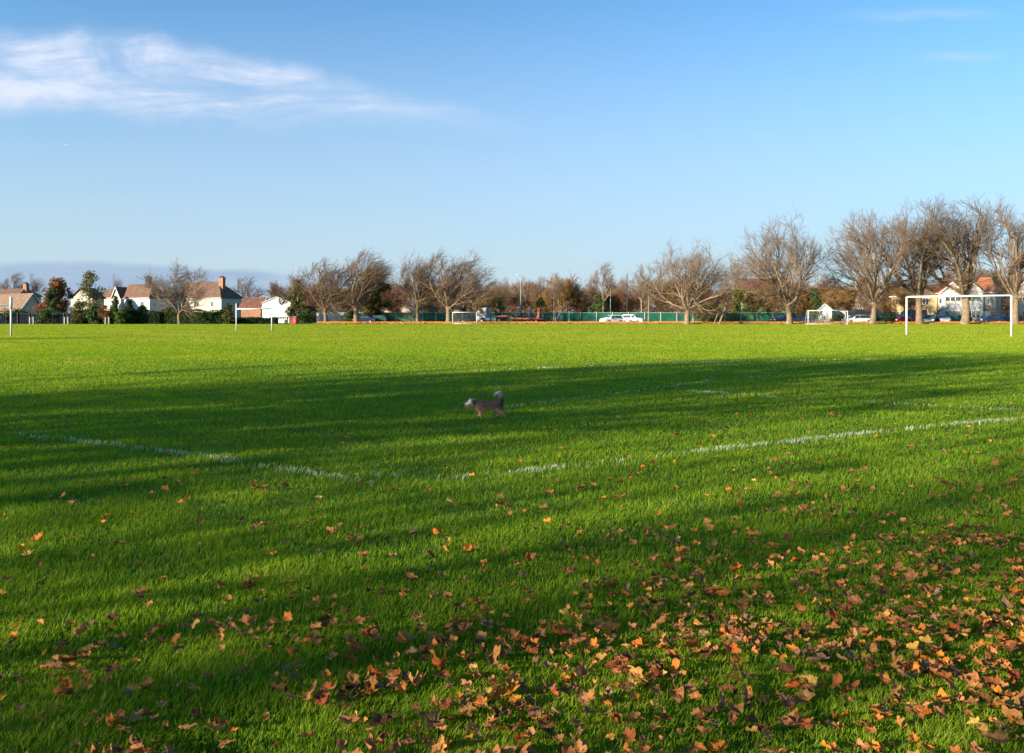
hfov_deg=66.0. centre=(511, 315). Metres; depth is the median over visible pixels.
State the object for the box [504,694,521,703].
fallen leaf
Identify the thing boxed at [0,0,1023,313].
sky
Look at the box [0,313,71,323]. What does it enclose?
wooden fence
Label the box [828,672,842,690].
fallen leaf
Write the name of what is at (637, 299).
background tree
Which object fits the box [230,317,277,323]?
hedge
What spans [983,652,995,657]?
fallen leaf
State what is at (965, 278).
bare tree
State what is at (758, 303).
bushy tree
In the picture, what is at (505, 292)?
bare tree
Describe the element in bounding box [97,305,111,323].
brown shrub
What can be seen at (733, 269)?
bare tree
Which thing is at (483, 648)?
fallen leaf
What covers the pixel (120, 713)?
fallen leaf
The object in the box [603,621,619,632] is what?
fallen leaf
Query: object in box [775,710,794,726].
fallen leaf
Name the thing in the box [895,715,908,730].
fallen leaf
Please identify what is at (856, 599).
fallen leaf
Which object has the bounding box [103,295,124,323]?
evergreen shrub
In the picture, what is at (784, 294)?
bare tree
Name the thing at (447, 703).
fallen leaf
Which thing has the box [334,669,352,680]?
fallen leaf
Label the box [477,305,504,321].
lorry
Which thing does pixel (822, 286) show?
bushy tree
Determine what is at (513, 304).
bushy tree
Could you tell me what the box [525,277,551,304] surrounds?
bare tree
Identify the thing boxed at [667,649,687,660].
fallen leaf
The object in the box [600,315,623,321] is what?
parked car
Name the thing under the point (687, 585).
fallen leaf
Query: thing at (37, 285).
bare tree
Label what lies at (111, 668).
fallen leaf
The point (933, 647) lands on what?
fallen leaf
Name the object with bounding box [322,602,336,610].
fallen leaf
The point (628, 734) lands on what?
fallen leaf
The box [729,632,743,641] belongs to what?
fallen leaf
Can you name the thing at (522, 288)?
bare tree
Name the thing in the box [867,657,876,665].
fallen leaf
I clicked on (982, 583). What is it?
fallen leaf
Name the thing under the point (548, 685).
fallen leaf
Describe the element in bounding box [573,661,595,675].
fallen leaf
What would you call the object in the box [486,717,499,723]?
fallen leaf
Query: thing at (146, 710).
fallen leaf
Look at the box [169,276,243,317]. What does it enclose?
hip roofed house
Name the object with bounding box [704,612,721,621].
fallen leaf
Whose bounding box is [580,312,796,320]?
court fence
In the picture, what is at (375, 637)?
fallen leaf
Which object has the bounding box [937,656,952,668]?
fallen leaf
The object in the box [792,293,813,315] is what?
amber tree
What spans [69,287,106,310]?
cream house
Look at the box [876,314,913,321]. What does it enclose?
green railing
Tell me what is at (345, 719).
fallen leaf
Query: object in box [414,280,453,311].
bushy tree
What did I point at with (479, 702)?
fallen leaf
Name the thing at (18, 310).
evergreen shrub
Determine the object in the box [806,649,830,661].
fallen leaf
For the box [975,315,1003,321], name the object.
parked car
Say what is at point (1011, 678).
fallen leaf
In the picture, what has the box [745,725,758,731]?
fallen leaf
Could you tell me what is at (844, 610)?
fallen leaf
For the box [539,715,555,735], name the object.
fallen leaf
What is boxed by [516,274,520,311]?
lamp post
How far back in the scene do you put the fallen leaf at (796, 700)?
2.76 m
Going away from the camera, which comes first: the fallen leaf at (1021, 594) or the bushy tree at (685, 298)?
the fallen leaf at (1021, 594)
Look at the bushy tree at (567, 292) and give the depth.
159.98 m
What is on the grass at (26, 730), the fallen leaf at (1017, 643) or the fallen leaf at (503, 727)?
the fallen leaf at (503, 727)
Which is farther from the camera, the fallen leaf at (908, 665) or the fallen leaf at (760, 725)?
the fallen leaf at (908, 665)
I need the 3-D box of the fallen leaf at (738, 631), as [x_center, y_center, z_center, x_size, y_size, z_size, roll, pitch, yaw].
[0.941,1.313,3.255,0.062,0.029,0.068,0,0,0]
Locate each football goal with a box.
[0,297,12,336]
[236,303,271,330]
[452,312,476,323]
[805,310,847,323]
[906,294,1012,335]
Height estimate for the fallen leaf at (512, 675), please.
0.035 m
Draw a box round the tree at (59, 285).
[32,276,75,312]
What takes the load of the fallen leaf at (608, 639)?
on the grass at (26, 730)
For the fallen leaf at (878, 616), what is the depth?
3.52 m
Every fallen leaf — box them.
[46,647,64,652]
[47,660,61,669]
[51,655,63,660]
[52,679,82,694]
[53,638,75,646]
[59,654,80,657]
[61,651,79,665]
[61,661,79,669]
[68,623,92,635]
[79,643,96,651]
[102,612,119,619]
[103,661,120,674]
[103,713,119,730]
[105,709,127,723]
[119,725,133,732]
[120,631,131,637]
[123,685,137,694]
[141,706,155,715]
[144,627,157,637]
[171,633,179,642]
[175,723,197,729]
[181,706,205,716]
[204,717,224,730]
[214,616,229,626]
[214,716,229,726]
[236,626,252,633]
[238,614,256,625]
[238,663,246,671]
[241,580,258,588]
[250,482,266,488]
[260,711,269,720]
[270,681,288,691]
[286,645,295,656]
[296,731,311,736]
[302,679,316,691]
[309,688,329,704]
[316,613,331,620]
[320,681,336,690]
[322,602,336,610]
[323,682,333,689]
[332,685,347,694]
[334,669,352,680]
[338,714,359,723]
[339,649,351,658]
[343,632,354,641]
[345,640,363,651]
[345,682,357,690]
[347,671,359,682]
[356,627,378,636]
[361,688,379,694]
[363,665,382,675]
[363,674,377,689]
[364,631,386,640]
[364,675,374,693]
[369,711,395,727]
[375,730,391,742]
[385,672,398,686]
[387,667,400,680]
[394,680,406,693]
[396,628,419,642]
[398,631,410,642]
[405,670,421,685]
[410,719,422,733]
[417,643,439,654]
[418,710,430,718]
[424,709,448,729]
[426,710,451,723]
[429,695,434,705]
[432,648,445,671]
[432,670,449,677]
[433,528,442,534]
[437,637,447,642]
[442,697,453,709]
[443,715,459,719]
[451,614,467,625]
[457,622,471,630]
[458,701,477,714]
[459,695,476,704]
[463,653,473,661]
[463,688,476,693]
[463,694,474,701]
[465,720,481,730]
[467,595,483,600]
[467,651,477,656]
[473,693,486,707]
[475,686,495,694]
[479,644,487,649]
[480,619,492,627]
[482,700,494,710]
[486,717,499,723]
[488,683,505,700]
[494,663,507,670]
[494,705,505,718]
[495,724,509,728]
[500,671,519,682]
[502,638,514,648]
[502,681,519,697]
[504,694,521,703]
[505,679,513,691]
[513,633,527,643]
[517,719,527,726]
[521,552,532,560]
[523,645,538,653]
[525,695,535,703]
[528,698,541,715]
[533,630,540,638]
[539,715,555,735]
[540,706,552,723]
[541,678,552,688]
[544,683,559,696]
[549,628,573,634]
[551,706,567,713]
[558,672,569,680]
[559,608,567,614]
[563,627,572,634]
[569,637,586,643]
[569,714,588,724]
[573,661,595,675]
[577,580,592,589]
[581,689,594,705]
[581,704,594,712]
[586,652,606,660]
[598,707,613,714]
[603,588,619,595]
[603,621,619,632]
[603,709,621,723]
[604,580,619,585]
[605,635,616,643]
[605,656,632,670]
[618,680,632,693]
[619,708,645,718]
[621,642,630,647]
[621,727,635,744]
[622,651,636,660]
[623,676,635,689]
[624,716,636,722]
[626,665,643,678]
[628,596,641,602]
[628,621,638,628]
[631,637,647,646]
[633,675,647,681]
[643,667,652,678]
[645,623,657,630]
[648,668,664,679]
[654,658,663,668]
[654,711,671,720]
[663,635,676,646]
[665,648,683,659]
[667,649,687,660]
[667,658,680,675]
[669,682,683,702]
[678,638,697,646]
[680,682,696,691]
[682,581,692,589]
[686,711,711,721]
[694,724,711,735]
[698,586,714,595]
[698,642,715,658]
[698,705,713,711]
[704,582,721,597]
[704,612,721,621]
[713,620,730,637]
[715,691,724,709]
[716,586,731,595]
[717,683,728,690]
[721,619,735,632]
[722,640,740,653]
[725,681,741,694]
[727,673,744,682]
[728,697,743,714]
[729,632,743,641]
[730,562,742,569]
[730,627,745,636]
[730,653,743,662]
[732,663,743,670]
[739,690,753,702]
[741,686,752,697]
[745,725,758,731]
[746,711,765,723]
[750,617,771,625]
[750,639,759,645]
[752,632,762,639]
[758,723,769,732]
[761,724,773,739]
[773,691,788,699]
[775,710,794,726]
[777,663,795,672]
[782,698,793,707]
[783,624,800,637]
[785,678,802,687]
[787,711,812,728]
[788,601,807,611]
[788,676,799,683]
[789,696,802,702]
[793,648,804,656]
[795,622,810,638]
[795,688,815,701]
[798,674,817,685]
[798,680,812,688]
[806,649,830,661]
[808,627,819,634]
[827,604,838,618]
[827,640,841,650]
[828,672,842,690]
[830,582,843,589]
[833,721,842,729]
[836,686,849,692]
[838,603,852,609]
[840,605,853,613]
[841,589,852,597]
[841,637,851,649]
[842,679,859,689]
[845,649,859,660]
[847,594,862,604]
[856,625,868,633]
[861,664,873,672]
[861,719,874,727]
[861,723,885,733]
[865,642,877,652]
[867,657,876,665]
[868,604,881,610]
[868,708,892,719]
[871,584,890,594]
[872,612,888,619]
[873,706,892,713]
[879,671,892,686]
[886,638,899,645]
[889,618,909,628]
[891,661,902,668]
[891,680,900,693]
[892,654,906,664]
[895,657,912,675]
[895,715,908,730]
[897,668,918,677]
[901,603,917,614]
[902,699,923,718]
[903,567,917,580]
[910,623,925,632]
[910,654,923,673]
[911,648,919,656]
[913,602,929,609]
[914,702,933,714]
[919,660,929,670]
[924,660,945,672]
[927,687,950,699]
[928,641,942,650]
[928,697,944,706]
[930,587,941,596]
[930,664,942,674]
[933,705,946,718]
[935,669,956,682]
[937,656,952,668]
[942,644,948,651]
[943,679,958,690]
[944,604,959,611]
[944,620,959,634]
[944,664,959,674]
[952,653,967,662]
[962,670,983,682]
[962,695,978,703]
[963,607,976,616]
[966,678,983,687]
[967,579,987,586]
[973,621,993,629]
[974,690,991,705]
[974,721,987,734]
[975,657,1000,671]
[981,675,1011,691]
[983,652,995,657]
[989,699,1004,706]
[991,685,1001,695]
[991,696,1004,703]
[992,699,1011,705]
[995,631,1013,643]
[999,695,1021,708]
[1000,596,1012,608]
[1000,642,1018,652]
[1001,661,1015,668]
[1002,705,1023,724]
[1004,666,1015,681]
[1005,591,1018,598]
[1005,724,1015,730]
[1006,667,1019,680]
[1007,689,1023,700]
[1013,568,1023,577]
[1014,639,1023,648]
[1016,589,1023,596]
[1017,597,1023,605]
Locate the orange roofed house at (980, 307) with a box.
[969,277,1003,321]
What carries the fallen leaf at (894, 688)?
on the leaf carpet
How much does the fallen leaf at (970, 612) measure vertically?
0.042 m
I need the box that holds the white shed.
[261,296,296,322]
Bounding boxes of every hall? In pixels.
[735,278,790,311]
[846,309,896,317]
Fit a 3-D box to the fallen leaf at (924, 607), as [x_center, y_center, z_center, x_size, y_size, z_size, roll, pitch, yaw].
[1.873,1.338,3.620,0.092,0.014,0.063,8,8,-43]
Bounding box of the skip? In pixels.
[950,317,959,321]
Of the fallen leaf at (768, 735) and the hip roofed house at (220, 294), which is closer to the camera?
the fallen leaf at (768, 735)
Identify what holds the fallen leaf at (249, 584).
on the leaf carpet
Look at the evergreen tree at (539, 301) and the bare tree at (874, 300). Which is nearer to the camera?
the bare tree at (874, 300)
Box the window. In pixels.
[984,298,989,304]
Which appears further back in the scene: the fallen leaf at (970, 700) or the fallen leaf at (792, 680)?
the fallen leaf at (792, 680)
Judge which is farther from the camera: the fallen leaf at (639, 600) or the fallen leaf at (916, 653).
the fallen leaf at (639, 600)
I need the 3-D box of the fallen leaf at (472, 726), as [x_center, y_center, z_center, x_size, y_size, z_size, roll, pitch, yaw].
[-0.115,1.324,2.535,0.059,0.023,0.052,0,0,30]
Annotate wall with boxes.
[316,312,346,321]
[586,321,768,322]
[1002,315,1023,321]
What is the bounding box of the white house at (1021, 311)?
[1008,282,1023,314]
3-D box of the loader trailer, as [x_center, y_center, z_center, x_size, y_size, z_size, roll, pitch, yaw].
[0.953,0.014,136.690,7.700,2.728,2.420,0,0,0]
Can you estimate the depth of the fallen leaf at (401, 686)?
2.85 m
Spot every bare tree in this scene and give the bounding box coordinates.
[0,271,41,291]
[29,273,46,297]
[109,274,123,286]
[136,257,212,323]
[231,276,266,296]
[275,274,312,300]
[289,254,366,321]
[313,246,397,321]
[389,252,454,321]
[403,244,507,321]
[458,264,498,314]
[490,278,513,310]
[510,276,531,311]
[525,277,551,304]
[545,272,562,311]
[583,260,629,311]
[612,275,633,307]
[625,262,658,311]
[628,238,755,323]
[718,250,748,309]
[726,203,839,323]
[817,198,931,323]
[845,191,983,323]
[883,192,1005,323]
[969,192,1023,323]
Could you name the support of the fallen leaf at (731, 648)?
on the grass at (26, 730)
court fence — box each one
[359,312,578,321]
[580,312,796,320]
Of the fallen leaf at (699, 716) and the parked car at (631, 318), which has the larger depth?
the parked car at (631, 318)
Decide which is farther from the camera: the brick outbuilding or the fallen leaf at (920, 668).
the brick outbuilding
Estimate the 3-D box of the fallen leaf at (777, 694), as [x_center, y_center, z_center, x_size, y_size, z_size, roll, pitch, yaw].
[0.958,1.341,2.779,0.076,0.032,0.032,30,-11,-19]
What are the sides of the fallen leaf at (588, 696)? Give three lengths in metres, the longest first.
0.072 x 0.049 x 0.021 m
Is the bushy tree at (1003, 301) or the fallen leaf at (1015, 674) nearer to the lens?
the fallen leaf at (1015, 674)
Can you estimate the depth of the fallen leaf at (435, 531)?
4.85 m
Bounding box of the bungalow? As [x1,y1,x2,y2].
[0,293,44,312]
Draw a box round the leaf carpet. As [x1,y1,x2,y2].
[0,342,1023,752]
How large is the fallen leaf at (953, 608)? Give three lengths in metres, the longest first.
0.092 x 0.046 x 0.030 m
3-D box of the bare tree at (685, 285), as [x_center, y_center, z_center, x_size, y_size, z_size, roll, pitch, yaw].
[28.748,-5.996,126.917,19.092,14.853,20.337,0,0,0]
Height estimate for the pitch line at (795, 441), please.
0.062 m
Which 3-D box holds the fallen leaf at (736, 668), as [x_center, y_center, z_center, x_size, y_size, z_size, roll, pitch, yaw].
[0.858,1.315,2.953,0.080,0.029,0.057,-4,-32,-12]
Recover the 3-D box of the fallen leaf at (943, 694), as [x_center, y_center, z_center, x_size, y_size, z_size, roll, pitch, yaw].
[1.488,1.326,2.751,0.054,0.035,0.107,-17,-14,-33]
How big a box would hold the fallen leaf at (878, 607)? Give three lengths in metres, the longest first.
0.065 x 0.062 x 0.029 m
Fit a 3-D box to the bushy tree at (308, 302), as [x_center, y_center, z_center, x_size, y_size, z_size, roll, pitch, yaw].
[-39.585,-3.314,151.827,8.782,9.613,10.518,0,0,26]
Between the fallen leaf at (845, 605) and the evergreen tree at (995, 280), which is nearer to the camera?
the fallen leaf at (845, 605)
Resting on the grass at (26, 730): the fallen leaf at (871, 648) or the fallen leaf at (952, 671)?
the fallen leaf at (871, 648)
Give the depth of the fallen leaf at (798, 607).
3.57 m
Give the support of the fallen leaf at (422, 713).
on the grass at (26, 730)
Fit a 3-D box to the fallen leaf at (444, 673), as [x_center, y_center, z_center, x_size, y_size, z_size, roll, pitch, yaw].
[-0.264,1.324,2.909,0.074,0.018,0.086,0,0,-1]
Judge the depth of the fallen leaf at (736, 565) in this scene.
4.18 m
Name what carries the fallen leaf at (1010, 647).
on the leaf carpet
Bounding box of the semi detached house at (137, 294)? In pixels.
[111,276,166,311]
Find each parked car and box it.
[352,315,376,321]
[372,315,387,321]
[458,315,478,321]
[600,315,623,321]
[622,315,644,321]
[770,315,795,321]
[793,315,814,321]
[841,315,870,321]
[893,315,914,321]
[901,309,927,318]
[923,315,936,321]
[936,315,951,321]
[952,315,972,321]
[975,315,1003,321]
[1003,316,1019,321]
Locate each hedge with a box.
[71,310,163,323]
[160,308,225,323]
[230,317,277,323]
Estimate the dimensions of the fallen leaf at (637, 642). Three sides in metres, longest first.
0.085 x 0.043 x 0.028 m
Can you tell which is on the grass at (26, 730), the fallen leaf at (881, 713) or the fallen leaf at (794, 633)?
the fallen leaf at (881, 713)
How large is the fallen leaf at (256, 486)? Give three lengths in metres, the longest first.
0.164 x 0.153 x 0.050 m
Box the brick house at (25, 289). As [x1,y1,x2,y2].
[0,282,42,302]
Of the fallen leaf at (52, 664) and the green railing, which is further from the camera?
the green railing
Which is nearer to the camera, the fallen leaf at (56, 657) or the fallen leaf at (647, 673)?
the fallen leaf at (647, 673)
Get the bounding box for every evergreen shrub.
[0,307,33,320]
[34,308,59,323]
[67,300,87,323]
[85,304,101,323]
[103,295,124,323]
[114,308,131,323]
[123,300,138,323]
[137,305,147,310]
[162,306,173,313]
[222,305,235,323]
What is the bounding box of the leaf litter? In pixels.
[316,321,1023,323]
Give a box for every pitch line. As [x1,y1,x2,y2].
[12,431,373,486]
[371,416,1021,480]
[414,356,1016,373]
[503,375,767,407]
[685,389,1018,410]
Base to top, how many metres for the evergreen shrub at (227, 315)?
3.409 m
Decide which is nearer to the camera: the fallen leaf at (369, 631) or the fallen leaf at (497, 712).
the fallen leaf at (497, 712)
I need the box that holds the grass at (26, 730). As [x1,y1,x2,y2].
[0,324,1023,752]
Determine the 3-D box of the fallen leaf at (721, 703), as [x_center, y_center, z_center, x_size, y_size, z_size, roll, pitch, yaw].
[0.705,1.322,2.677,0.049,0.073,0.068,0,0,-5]
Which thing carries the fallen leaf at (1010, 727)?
on the grass at (26, 730)
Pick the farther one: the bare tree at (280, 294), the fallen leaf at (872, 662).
the bare tree at (280, 294)
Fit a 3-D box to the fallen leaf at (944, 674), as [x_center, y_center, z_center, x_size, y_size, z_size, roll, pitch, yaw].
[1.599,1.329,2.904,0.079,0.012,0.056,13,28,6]
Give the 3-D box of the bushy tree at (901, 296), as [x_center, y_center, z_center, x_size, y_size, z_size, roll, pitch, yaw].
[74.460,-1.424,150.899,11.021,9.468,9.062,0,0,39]
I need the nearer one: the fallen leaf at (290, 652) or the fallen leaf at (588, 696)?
the fallen leaf at (588, 696)
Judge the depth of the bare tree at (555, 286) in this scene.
145.57 m
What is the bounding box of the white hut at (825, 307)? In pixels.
[816,304,832,321]
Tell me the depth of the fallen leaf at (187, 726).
2.55 m
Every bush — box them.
[296,309,316,323]
[341,309,353,321]
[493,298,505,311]
[690,302,730,321]
[830,314,844,321]
[876,315,895,322]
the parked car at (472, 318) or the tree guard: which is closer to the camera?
the tree guard
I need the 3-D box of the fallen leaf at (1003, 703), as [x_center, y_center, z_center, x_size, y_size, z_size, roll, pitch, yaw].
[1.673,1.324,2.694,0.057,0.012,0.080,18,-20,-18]
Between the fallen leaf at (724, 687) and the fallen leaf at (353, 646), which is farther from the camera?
the fallen leaf at (353, 646)
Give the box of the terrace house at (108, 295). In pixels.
[103,289,113,310]
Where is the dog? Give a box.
[463,390,506,416]
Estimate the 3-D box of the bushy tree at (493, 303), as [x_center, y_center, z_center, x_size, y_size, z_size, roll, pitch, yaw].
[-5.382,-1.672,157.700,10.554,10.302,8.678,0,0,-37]
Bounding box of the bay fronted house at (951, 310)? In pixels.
[935,281,961,316]
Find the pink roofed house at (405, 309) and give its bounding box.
[384,305,434,311]
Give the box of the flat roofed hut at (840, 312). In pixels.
[832,311,846,320]
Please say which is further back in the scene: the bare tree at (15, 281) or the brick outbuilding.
the bare tree at (15, 281)
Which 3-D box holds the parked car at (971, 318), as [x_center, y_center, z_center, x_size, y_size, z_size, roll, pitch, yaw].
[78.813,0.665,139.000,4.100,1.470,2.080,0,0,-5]
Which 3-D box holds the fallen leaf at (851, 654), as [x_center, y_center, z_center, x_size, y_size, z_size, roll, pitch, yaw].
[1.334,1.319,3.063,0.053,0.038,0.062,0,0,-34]
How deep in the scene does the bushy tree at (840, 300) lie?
159.23 m
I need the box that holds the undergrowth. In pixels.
[316,303,1008,320]
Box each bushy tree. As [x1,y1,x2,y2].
[287,277,330,311]
[312,286,352,321]
[352,282,408,311]
[380,275,414,311]
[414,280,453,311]
[446,277,485,311]
[465,284,505,311]
[492,280,532,311]
[523,282,560,310]
[528,269,593,311]
[564,285,599,316]
[592,286,640,311]
[638,273,681,311]
[650,274,713,311]
[693,287,728,309]
[741,287,780,311]
[752,277,799,311]
[796,275,843,311]
[816,282,881,312]
[850,276,910,310]
[877,285,935,313]
[911,269,953,292]
[973,264,1007,314]
[994,267,1023,314]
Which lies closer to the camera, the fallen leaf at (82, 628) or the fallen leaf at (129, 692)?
the fallen leaf at (129, 692)
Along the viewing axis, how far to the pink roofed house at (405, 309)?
179.78 m
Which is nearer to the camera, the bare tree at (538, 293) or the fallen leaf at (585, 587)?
the fallen leaf at (585, 587)
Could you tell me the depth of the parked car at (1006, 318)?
137.62 m
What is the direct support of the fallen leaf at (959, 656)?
on the grass at (26, 730)
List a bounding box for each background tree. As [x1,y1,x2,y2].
[263,280,305,302]
[506,279,534,310]
[594,287,638,311]
[612,283,650,311]
[696,281,733,310]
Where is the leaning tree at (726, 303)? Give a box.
[714,285,732,323]
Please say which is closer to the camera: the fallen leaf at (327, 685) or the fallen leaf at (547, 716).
the fallen leaf at (547, 716)
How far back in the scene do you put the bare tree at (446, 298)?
129.97 m
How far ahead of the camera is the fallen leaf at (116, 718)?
2.58 m
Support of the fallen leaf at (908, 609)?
on the leaf carpet
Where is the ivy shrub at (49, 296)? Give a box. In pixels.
[45,287,61,311]
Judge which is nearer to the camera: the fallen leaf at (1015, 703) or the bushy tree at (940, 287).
the fallen leaf at (1015, 703)
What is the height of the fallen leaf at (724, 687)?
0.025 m
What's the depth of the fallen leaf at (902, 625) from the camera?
3.40 m
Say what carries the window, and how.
in the orange roofed house at (980, 307)
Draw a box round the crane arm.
[538,305,543,321]
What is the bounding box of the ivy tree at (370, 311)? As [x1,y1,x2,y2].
[345,268,391,316]
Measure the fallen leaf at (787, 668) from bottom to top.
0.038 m
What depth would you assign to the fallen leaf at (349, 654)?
3.09 m
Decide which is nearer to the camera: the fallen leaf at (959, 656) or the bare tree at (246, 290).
the fallen leaf at (959, 656)
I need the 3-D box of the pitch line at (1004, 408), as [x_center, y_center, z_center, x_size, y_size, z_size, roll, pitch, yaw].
[5.464,1.373,12.822,5.598,0.062,0.276,0,0,35]
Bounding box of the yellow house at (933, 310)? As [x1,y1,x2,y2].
[890,287,937,314]
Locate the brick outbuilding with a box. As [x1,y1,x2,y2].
[238,297,267,317]
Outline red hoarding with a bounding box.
[289,316,297,323]
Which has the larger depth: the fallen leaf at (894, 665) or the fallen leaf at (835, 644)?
the fallen leaf at (835, 644)
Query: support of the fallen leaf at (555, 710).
on the grass at (26, 730)
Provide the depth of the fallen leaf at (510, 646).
3.20 m
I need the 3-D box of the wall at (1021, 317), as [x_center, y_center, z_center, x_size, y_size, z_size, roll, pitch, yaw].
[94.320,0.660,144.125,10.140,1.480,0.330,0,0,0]
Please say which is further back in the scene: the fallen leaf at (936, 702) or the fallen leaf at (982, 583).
the fallen leaf at (982, 583)
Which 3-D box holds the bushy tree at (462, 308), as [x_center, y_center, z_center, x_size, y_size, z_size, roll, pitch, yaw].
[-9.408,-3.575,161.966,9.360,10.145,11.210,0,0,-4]
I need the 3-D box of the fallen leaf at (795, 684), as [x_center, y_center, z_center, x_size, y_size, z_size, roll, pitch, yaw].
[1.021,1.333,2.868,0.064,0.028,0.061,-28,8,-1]
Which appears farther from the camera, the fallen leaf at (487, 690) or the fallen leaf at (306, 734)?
the fallen leaf at (487, 690)
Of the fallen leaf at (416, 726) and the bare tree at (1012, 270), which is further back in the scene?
the bare tree at (1012, 270)
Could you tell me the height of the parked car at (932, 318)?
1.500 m
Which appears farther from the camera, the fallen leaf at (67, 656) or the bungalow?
the bungalow
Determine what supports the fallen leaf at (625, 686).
on the grass at (26, 730)
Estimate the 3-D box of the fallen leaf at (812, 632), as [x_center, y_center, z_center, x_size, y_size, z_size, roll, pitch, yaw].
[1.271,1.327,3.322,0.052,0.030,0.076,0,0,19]
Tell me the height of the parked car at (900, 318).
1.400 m
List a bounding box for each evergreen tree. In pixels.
[535,296,548,311]
[588,293,607,311]
[720,288,754,311]
[807,287,822,317]
[991,275,1003,291]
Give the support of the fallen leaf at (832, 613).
on the leaf carpet
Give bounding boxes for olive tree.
[76,270,105,308]
[278,279,308,322]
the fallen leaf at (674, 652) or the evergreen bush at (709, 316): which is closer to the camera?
the fallen leaf at (674, 652)
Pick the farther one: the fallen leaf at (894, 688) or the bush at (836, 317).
the bush at (836, 317)
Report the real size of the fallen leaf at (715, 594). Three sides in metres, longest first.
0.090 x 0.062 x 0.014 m
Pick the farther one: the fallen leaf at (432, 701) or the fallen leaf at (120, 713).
the fallen leaf at (432, 701)
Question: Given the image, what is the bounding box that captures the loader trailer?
[495,308,539,321]
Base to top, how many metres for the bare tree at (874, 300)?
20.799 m
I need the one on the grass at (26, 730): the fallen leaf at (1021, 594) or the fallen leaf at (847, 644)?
the fallen leaf at (847, 644)
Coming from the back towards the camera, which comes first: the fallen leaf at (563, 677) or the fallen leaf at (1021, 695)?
the fallen leaf at (563, 677)
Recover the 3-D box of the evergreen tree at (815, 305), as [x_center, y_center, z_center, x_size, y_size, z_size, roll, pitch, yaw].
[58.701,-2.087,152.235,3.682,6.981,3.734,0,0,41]
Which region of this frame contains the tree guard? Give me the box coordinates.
[64,311,67,323]
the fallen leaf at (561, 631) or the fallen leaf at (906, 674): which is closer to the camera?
the fallen leaf at (906, 674)
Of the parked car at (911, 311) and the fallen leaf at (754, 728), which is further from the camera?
the parked car at (911, 311)
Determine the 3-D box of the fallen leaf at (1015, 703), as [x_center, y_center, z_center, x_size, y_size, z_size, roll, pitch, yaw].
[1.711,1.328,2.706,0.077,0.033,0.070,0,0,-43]
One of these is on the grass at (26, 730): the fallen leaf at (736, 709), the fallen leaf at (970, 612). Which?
the fallen leaf at (736, 709)
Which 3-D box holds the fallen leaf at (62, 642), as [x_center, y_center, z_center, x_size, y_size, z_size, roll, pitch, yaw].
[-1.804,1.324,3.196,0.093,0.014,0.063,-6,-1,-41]
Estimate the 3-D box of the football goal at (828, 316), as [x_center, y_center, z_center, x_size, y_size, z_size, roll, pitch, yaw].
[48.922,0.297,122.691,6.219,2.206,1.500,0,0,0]
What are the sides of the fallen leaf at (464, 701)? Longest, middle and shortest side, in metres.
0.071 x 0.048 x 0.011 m
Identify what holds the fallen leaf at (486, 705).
on the grass at (26, 730)
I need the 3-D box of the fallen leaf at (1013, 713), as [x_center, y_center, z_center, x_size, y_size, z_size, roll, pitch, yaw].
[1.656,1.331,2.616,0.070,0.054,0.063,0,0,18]
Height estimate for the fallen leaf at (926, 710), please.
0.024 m
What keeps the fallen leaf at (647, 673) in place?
on the leaf carpet
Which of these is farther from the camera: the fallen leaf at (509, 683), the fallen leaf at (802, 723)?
the fallen leaf at (509, 683)
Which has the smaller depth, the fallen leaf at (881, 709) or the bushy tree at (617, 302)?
the fallen leaf at (881, 709)
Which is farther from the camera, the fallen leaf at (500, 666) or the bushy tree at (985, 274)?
the bushy tree at (985, 274)
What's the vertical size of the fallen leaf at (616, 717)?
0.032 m

